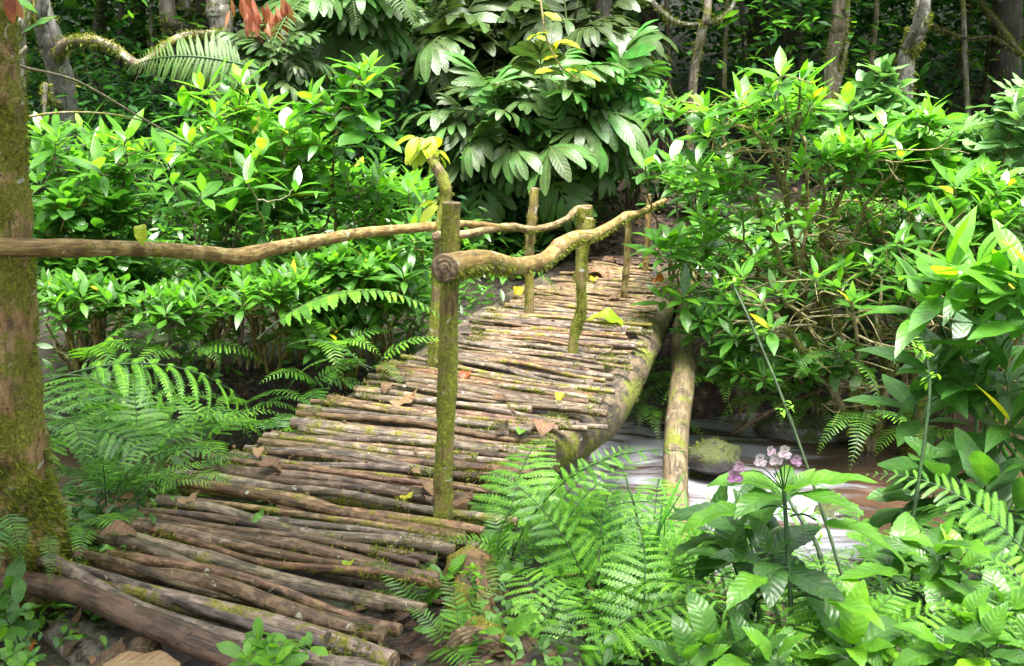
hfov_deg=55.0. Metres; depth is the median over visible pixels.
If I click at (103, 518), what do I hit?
fern
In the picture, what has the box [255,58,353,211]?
forest bush
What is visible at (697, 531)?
fern
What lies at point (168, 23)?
forest tree
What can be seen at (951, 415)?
understorey shrub
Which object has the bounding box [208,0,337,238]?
drooping leaf tree
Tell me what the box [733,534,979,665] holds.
fern
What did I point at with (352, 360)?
fern
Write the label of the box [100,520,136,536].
fallen leaf
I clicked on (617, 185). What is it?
forest bush
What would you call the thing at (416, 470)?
fallen leaf
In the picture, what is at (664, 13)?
mossy liana
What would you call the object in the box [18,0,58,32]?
climbing vine
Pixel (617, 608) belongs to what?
fern
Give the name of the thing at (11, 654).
seedling
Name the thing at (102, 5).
forest tree
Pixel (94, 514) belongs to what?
fern
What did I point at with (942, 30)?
mossy liana
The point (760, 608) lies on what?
fern
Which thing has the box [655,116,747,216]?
forest bush
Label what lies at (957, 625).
fern
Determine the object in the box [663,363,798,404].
fern
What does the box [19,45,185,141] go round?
bare twig
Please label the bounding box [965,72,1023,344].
leafy shrub
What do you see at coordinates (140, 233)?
fallen leaf
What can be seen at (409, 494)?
fallen leaf
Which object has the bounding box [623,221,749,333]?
leafy shrub
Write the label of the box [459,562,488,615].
climbing seedling
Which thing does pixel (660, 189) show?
forest bush
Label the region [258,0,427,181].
drooping leaf tree
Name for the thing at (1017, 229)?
understorey shrub
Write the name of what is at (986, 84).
forest tree
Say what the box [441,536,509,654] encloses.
rotten log
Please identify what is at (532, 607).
fern
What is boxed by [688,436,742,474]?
boulder
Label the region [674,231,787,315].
understorey shrub
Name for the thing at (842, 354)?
fern
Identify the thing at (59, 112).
bare twig
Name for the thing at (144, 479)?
fern
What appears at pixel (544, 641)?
ground cover
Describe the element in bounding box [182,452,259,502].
fern
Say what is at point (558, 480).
fern
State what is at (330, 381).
fern
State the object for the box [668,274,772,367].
leafy shrub
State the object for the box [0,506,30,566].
fern
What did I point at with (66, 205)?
leafy shrub
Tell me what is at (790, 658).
fern
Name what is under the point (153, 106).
forest bush
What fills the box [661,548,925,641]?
fern
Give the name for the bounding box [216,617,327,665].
seedling
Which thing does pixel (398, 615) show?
leaf debris
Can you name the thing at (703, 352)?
understorey shrub
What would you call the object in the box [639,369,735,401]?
fern
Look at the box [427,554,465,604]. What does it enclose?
seedling
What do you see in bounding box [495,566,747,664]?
fern
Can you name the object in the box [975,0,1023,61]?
mossy liana
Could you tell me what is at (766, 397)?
fern
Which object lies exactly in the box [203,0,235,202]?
forest tree
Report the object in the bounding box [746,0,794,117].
forest tree
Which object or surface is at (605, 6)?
forest tree
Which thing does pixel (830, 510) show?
boulder
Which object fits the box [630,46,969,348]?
leafy shrub
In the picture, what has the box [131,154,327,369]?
leafy shrub
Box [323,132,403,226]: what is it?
forest bush
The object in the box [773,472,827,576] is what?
plant stalk
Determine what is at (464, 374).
fallen leaf
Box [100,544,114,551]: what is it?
fallen leaf
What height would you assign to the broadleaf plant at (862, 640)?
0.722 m
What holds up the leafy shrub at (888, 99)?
on the ground at (706, 404)
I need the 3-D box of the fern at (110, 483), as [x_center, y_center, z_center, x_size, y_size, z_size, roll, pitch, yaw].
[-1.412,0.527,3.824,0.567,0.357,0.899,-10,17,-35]
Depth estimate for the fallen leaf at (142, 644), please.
2.87 m
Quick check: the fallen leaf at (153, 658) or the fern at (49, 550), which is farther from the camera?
the fern at (49, 550)
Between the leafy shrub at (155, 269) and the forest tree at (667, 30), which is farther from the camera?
the forest tree at (667, 30)
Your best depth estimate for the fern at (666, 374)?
6.93 m
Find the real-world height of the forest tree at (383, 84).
7.942 m
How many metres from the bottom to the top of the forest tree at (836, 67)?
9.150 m
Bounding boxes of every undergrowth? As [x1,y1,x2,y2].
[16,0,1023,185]
[26,28,605,277]
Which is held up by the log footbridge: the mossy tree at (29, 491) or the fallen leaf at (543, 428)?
the fallen leaf at (543, 428)
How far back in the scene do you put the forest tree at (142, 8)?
13.80 m
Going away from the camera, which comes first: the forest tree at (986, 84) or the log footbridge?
the log footbridge
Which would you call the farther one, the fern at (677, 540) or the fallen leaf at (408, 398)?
the fallen leaf at (408, 398)
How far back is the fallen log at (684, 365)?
6.00 m
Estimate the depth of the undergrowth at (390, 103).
9.53 m
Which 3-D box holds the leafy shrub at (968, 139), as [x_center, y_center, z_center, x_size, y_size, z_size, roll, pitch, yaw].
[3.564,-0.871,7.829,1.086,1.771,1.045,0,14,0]
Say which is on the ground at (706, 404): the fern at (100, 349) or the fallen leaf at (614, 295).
the fern at (100, 349)
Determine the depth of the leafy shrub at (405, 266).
6.24 m
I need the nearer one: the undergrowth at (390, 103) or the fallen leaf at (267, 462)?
the fallen leaf at (267, 462)
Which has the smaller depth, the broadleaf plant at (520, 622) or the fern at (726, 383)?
the broadleaf plant at (520, 622)
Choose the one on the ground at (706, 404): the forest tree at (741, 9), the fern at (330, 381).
the forest tree at (741, 9)
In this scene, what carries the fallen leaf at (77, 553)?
on the log footbridge
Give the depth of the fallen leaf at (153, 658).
2.75 m
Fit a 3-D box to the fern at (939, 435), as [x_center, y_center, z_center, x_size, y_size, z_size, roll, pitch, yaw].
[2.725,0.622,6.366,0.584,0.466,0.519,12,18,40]
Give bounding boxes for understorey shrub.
[34,233,159,373]
[37,260,142,373]
[118,268,240,366]
[182,237,315,368]
[213,255,330,373]
[299,238,421,380]
[373,275,431,361]
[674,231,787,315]
[697,340,765,390]
[700,329,788,429]
[717,202,841,316]
[754,336,874,406]
[766,327,877,415]
[801,187,917,311]
[884,302,1015,418]
[969,216,1023,336]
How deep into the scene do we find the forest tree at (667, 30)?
12.51 m
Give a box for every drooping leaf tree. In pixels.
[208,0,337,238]
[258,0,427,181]
[377,0,678,125]
[400,39,674,249]
[572,19,673,222]
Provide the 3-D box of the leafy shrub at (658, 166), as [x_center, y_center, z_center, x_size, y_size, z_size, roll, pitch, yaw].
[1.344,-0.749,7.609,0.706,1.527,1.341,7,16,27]
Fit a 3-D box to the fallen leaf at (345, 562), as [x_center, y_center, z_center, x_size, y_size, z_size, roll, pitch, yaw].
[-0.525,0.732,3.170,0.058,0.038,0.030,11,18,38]
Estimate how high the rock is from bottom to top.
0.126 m
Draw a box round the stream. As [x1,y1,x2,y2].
[50,410,1023,581]
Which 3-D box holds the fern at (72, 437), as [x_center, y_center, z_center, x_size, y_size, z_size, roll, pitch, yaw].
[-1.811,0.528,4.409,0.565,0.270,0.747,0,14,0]
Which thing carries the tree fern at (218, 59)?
on the ground at (706, 404)
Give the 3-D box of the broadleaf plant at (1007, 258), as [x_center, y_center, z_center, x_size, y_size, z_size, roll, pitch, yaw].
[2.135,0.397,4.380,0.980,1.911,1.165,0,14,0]
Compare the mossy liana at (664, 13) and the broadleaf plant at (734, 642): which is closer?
the broadleaf plant at (734, 642)
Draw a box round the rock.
[42,608,123,665]
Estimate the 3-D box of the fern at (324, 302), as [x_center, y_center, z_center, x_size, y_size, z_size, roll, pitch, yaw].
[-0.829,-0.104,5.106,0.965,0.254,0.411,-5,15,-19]
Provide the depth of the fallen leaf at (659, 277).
7.87 m
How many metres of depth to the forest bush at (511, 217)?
9.19 m
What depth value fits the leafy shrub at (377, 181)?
6.53 m
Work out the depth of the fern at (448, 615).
2.92 m
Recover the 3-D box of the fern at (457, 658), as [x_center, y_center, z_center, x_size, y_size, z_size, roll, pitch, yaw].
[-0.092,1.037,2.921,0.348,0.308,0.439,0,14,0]
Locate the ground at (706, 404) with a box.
[0,0,1023,665]
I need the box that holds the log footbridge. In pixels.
[0,135,680,665]
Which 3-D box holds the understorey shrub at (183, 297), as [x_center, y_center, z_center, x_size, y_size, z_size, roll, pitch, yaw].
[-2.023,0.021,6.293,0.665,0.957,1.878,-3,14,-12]
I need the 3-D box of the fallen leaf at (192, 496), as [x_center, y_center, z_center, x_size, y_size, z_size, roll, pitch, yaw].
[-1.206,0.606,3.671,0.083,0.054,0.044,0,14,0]
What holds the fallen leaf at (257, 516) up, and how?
on the log footbridge
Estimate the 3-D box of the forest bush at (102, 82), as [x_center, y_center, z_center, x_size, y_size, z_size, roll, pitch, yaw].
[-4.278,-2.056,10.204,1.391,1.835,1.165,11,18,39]
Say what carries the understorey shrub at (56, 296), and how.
on the ground at (706, 404)
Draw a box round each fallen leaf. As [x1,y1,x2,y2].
[18,638,35,659]
[74,551,84,556]
[88,638,122,665]
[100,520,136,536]
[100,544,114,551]
[102,650,180,665]
[125,637,162,652]
[134,224,146,244]
[177,488,199,503]
[250,508,263,521]
[252,446,263,457]
[259,457,282,470]
[341,557,355,565]
[381,382,391,393]
[389,387,417,405]
[399,489,414,498]
[407,467,419,473]
[407,486,425,497]
[420,480,433,495]
[453,488,473,505]
[460,370,470,378]
[491,393,507,402]
[495,420,507,434]
[513,286,522,294]
[516,426,526,433]
[534,418,554,435]
[555,392,563,399]
[588,307,623,325]
[589,266,609,277]
[602,256,616,262]
[602,289,620,300]
[652,273,663,281]
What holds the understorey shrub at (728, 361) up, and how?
on the ground at (706, 404)
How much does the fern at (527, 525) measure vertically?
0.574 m
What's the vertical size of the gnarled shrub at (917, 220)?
1.886 m
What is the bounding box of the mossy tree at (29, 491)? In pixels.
[0,0,74,619]
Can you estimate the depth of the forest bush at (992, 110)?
11.82 m
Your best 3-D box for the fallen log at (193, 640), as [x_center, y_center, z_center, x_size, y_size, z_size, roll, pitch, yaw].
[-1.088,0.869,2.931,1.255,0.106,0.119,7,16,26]
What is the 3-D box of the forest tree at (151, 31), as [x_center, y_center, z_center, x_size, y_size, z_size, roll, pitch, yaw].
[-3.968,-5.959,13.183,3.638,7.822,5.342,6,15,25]
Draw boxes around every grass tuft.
[570,473,697,579]
[651,481,714,582]
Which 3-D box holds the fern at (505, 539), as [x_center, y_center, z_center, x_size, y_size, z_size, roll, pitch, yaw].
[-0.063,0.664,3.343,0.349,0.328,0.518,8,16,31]
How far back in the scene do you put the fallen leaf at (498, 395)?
4.87 m
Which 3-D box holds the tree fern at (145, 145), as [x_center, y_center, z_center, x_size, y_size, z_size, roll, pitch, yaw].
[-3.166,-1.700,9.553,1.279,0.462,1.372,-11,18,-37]
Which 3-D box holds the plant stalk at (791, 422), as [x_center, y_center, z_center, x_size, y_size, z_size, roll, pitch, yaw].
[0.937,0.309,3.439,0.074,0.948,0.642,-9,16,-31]
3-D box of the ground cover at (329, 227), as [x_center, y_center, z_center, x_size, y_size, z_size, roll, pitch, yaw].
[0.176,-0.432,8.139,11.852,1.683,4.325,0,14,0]
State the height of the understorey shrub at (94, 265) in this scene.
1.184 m
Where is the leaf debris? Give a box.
[28,255,1020,665]
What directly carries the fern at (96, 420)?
on the ground at (706, 404)
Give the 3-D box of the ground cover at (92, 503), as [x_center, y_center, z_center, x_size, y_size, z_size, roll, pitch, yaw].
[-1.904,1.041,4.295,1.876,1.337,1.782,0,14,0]
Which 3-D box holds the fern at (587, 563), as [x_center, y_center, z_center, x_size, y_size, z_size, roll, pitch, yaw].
[0.504,0.862,3.200,0.723,0.664,1.090,-9,16,-31]
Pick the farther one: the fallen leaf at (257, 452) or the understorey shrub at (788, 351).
the understorey shrub at (788, 351)
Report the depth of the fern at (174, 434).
4.23 m
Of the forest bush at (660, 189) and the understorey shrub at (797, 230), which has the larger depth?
the forest bush at (660, 189)
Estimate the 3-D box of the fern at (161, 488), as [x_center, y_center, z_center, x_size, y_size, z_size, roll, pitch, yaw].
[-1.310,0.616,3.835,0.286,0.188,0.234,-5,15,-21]
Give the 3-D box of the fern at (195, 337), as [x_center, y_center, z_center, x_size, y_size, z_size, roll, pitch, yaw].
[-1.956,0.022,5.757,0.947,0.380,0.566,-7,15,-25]
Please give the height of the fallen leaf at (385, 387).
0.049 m
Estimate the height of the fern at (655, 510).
0.330 m
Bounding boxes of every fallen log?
[0,571,255,665]
[661,271,697,544]
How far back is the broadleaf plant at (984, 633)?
2.65 m
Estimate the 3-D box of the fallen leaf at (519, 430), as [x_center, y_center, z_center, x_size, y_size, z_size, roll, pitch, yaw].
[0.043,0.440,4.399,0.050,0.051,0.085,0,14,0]
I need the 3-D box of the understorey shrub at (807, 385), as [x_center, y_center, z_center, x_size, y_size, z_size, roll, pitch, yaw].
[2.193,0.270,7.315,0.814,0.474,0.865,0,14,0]
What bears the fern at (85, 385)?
on the ground at (706, 404)
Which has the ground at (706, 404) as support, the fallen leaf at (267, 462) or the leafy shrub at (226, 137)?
the leafy shrub at (226, 137)
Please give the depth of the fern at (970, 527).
3.66 m
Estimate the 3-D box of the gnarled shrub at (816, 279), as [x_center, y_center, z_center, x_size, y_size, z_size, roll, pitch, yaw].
[2.065,0.136,6.255,1.792,1.668,1.316,0,14,0]
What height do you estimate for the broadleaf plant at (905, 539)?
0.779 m
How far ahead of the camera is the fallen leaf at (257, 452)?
4.12 m
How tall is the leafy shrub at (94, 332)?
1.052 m
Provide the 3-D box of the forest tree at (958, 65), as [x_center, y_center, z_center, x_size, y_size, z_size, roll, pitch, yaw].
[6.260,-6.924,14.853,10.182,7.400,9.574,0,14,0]
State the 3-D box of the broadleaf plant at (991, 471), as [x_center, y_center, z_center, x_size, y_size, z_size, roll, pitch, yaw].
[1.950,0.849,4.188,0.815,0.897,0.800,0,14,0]
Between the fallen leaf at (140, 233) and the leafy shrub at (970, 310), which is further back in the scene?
the leafy shrub at (970, 310)
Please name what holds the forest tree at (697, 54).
on the ground at (706, 404)
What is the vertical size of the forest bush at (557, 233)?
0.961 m
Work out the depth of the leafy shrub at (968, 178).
6.10 m
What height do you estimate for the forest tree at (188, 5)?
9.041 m
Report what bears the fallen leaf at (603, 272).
on the log footbridge
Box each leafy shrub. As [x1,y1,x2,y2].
[27,103,171,360]
[31,171,157,373]
[36,265,159,377]
[112,234,323,368]
[121,55,303,340]
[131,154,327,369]
[242,49,401,361]
[284,291,391,389]
[315,143,438,353]
[319,232,433,364]
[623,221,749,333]
[628,138,730,306]
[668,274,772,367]
[727,229,852,331]
[824,90,966,378]
[834,219,938,331]
[907,150,1023,425]
[939,248,1023,435]
[965,72,1023,344]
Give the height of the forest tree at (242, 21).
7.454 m
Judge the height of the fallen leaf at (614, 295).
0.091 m
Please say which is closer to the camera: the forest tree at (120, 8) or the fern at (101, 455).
the fern at (101, 455)
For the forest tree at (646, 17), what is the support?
on the ground at (706, 404)
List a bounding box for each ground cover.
[0,498,1023,665]
[33,167,1023,424]
[55,444,270,563]
[72,490,324,552]
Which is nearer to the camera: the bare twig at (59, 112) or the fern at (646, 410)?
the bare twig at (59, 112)
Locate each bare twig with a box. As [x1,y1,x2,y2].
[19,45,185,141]
[29,111,142,120]
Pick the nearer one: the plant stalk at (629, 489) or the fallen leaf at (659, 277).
the plant stalk at (629, 489)
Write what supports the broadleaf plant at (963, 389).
on the ground at (706, 404)
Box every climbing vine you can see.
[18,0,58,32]
[527,0,600,81]
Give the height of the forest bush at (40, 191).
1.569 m
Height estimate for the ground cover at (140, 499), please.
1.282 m
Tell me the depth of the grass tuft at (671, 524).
3.84 m
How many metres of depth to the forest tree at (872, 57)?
12.88 m
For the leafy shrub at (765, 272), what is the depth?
7.27 m
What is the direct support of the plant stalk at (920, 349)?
on the ground at (706, 404)
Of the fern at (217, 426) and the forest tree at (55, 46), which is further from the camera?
the forest tree at (55, 46)
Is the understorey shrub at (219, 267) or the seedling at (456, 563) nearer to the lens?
the seedling at (456, 563)
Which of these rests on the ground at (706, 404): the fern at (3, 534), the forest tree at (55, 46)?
the forest tree at (55, 46)
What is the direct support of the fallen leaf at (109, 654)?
on the ground at (706, 404)
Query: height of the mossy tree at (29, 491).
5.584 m
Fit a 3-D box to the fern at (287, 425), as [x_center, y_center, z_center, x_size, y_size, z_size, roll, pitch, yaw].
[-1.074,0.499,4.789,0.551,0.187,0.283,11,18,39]
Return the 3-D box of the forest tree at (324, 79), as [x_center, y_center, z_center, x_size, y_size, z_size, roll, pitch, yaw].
[-2.147,-5.762,12.735,3.638,7.989,5.342,-5,15,-18]
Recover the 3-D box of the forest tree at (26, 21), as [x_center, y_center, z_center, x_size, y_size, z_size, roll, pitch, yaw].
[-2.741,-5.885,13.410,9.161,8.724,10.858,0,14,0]
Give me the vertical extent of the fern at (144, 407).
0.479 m
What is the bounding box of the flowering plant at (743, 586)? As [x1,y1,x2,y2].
[680,445,908,665]
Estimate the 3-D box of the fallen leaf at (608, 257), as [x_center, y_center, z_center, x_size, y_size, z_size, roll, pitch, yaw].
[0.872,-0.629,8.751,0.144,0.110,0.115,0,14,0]
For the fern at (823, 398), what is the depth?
6.62 m
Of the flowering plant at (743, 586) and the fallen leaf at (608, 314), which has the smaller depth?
the flowering plant at (743, 586)
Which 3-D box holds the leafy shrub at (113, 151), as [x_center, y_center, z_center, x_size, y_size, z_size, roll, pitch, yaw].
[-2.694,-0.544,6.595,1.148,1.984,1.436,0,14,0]
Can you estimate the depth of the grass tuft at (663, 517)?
3.43 m
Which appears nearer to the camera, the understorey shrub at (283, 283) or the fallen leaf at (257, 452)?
the fallen leaf at (257, 452)
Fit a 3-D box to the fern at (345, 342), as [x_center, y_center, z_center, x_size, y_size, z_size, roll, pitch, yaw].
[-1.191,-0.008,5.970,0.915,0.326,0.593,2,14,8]
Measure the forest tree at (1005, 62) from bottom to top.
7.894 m
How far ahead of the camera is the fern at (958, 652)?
2.69 m
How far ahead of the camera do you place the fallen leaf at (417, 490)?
3.72 m
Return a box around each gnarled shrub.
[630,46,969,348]
[695,227,978,451]
[844,190,1013,456]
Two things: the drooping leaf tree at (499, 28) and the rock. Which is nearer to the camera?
the rock
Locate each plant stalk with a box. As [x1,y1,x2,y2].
[472,574,476,611]
[622,468,642,562]
[723,276,842,580]
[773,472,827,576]
[907,337,940,518]
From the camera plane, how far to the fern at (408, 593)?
3.08 m
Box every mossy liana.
[644,0,737,29]
[929,22,1019,56]
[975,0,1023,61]
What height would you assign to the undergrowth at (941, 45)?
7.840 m
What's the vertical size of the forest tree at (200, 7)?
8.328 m
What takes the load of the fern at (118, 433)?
on the ground at (706, 404)
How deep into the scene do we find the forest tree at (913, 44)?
10.79 m
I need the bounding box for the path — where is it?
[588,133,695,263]
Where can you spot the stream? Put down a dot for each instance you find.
(835, 457)
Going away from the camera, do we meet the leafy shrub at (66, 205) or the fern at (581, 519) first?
the fern at (581, 519)
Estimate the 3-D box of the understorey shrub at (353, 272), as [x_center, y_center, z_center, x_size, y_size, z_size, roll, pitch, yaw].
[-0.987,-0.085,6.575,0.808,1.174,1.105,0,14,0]
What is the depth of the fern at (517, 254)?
7.42 m
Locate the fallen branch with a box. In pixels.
[731,382,843,435]
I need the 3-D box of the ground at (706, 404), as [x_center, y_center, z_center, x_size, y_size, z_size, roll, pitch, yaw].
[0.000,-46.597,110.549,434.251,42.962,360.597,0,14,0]
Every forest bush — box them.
[28,79,88,194]
[37,46,159,185]
[122,42,208,201]
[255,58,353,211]
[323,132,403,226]
[327,82,439,214]
[411,178,527,252]
[516,176,633,261]
[602,165,651,201]
[606,163,706,208]
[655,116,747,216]
[723,58,818,170]
[790,134,875,207]
[982,64,1019,115]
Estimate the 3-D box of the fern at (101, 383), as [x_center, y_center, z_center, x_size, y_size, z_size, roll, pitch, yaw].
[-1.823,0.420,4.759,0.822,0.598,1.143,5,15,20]
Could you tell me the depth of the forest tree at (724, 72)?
12.99 m
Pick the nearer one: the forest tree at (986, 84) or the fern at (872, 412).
the fern at (872, 412)
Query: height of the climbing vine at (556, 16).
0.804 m
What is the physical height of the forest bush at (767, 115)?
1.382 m
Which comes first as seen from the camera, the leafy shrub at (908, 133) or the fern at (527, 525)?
the fern at (527, 525)
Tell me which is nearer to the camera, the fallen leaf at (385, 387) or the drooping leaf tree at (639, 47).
the fallen leaf at (385, 387)
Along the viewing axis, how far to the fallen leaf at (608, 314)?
6.52 m
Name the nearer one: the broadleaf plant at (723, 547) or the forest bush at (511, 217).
the broadleaf plant at (723, 547)
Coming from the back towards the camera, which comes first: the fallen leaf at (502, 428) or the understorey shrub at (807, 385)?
the understorey shrub at (807, 385)
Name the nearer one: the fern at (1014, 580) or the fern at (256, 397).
the fern at (1014, 580)
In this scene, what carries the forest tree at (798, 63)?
on the ground at (706, 404)
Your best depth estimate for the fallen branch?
6.83 m
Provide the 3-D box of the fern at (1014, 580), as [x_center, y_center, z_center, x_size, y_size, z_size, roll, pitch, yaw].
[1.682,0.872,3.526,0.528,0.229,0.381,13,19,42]
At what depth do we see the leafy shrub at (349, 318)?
6.23 m
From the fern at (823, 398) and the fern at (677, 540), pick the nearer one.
the fern at (677, 540)
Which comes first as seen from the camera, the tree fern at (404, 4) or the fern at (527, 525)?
the fern at (527, 525)
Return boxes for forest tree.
[17,0,37,136]
[21,0,226,237]
[88,0,109,119]
[115,1,127,106]
[129,0,149,126]
[145,1,158,171]
[157,0,196,193]
[176,0,201,166]
[193,0,209,161]
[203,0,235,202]
[238,0,250,171]
[320,25,330,143]
[376,57,393,132]
[583,0,615,212]
[637,0,659,89]
[661,0,674,151]
[684,0,714,158]
[717,0,731,149]
[737,0,754,133]
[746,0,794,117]
[792,1,808,114]
[818,0,852,182]
[866,0,880,72]
[894,0,934,188]
[948,0,975,101]
[957,0,970,115]
[979,2,993,104]
[985,0,1023,115]
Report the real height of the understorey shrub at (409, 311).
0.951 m
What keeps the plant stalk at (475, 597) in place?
on the ground at (706, 404)
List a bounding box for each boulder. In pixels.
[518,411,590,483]
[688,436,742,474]
[752,411,852,442]
[814,503,860,519]
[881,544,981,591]
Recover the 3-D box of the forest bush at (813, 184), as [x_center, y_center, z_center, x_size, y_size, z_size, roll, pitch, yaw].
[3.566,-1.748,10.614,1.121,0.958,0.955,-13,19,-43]
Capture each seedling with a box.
[0,557,40,651]
[0,632,46,665]
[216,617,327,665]
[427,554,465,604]
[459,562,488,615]
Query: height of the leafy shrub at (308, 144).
2.259 m
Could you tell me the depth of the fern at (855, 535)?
3.88 m
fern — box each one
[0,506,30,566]
[15,528,59,588]
[43,352,266,508]
[43,354,185,466]
[46,415,178,494]
[48,384,225,507]
[52,427,156,493]
[54,434,243,506]
[56,419,169,502]
[64,488,98,547]
[66,320,180,369]
[67,512,138,558]
[69,375,241,507]
[72,424,199,468]
[72,486,135,550]
[76,384,145,480]
[81,473,177,504]
[101,301,261,372]
[126,29,258,94]
[133,405,262,497]
[139,462,215,502]
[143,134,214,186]
[164,394,282,465]
[175,389,307,419]
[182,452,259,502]
[242,413,311,434]
[257,288,438,339]
[261,311,400,371]
[261,362,368,406]
[267,0,416,55]
[282,336,460,390]
[368,557,467,620]
[408,572,505,645]
[423,644,484,665]
[444,493,565,602]
[462,239,558,295]
[467,439,706,566]
[473,458,715,591]
[491,470,758,628]
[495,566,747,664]
[497,446,633,535]
[504,578,662,665]
[508,493,782,601]
[523,478,837,629]
[541,499,812,579]
[549,523,826,665]
[581,559,810,635]
[604,358,670,386]
[622,611,837,665]
[630,385,707,439]
[637,365,702,416]
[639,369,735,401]
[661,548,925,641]
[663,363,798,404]
[719,390,806,426]
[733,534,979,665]
[764,382,857,429]
[783,484,1014,597]
[794,345,898,418]
[817,410,922,468]
[856,469,1023,566]
[859,609,1023,665]
[875,402,953,455]
[889,572,1023,665]
[905,489,1014,520]
[946,539,1023,611]
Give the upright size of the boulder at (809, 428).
0.266 m
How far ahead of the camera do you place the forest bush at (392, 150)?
9.33 m
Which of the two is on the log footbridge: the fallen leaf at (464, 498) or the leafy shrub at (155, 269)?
the fallen leaf at (464, 498)
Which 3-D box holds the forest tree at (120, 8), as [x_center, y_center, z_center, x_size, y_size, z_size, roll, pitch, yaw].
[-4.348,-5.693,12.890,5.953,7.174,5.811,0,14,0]
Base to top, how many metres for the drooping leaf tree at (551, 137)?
1.911 m
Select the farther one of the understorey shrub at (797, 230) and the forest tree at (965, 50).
the forest tree at (965, 50)
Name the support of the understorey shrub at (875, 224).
on the ground at (706, 404)
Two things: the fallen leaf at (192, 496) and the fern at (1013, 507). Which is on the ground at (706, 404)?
the fern at (1013, 507)
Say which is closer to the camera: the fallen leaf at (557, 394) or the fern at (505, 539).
the fern at (505, 539)
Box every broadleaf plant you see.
[455,610,539,662]
[633,591,810,665]
[668,483,844,650]
[776,573,924,665]
[839,512,1002,665]
[842,309,1023,568]
[860,206,1023,572]
[861,427,1023,574]
[892,564,1023,665]
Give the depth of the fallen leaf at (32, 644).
2.91 m
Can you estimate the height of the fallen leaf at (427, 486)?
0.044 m
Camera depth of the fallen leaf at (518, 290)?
7.44 m
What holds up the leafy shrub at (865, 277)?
on the ground at (706, 404)
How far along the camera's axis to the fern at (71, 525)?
4.11 m
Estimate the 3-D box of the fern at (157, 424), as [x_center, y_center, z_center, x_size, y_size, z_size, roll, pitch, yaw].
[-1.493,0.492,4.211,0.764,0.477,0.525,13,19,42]

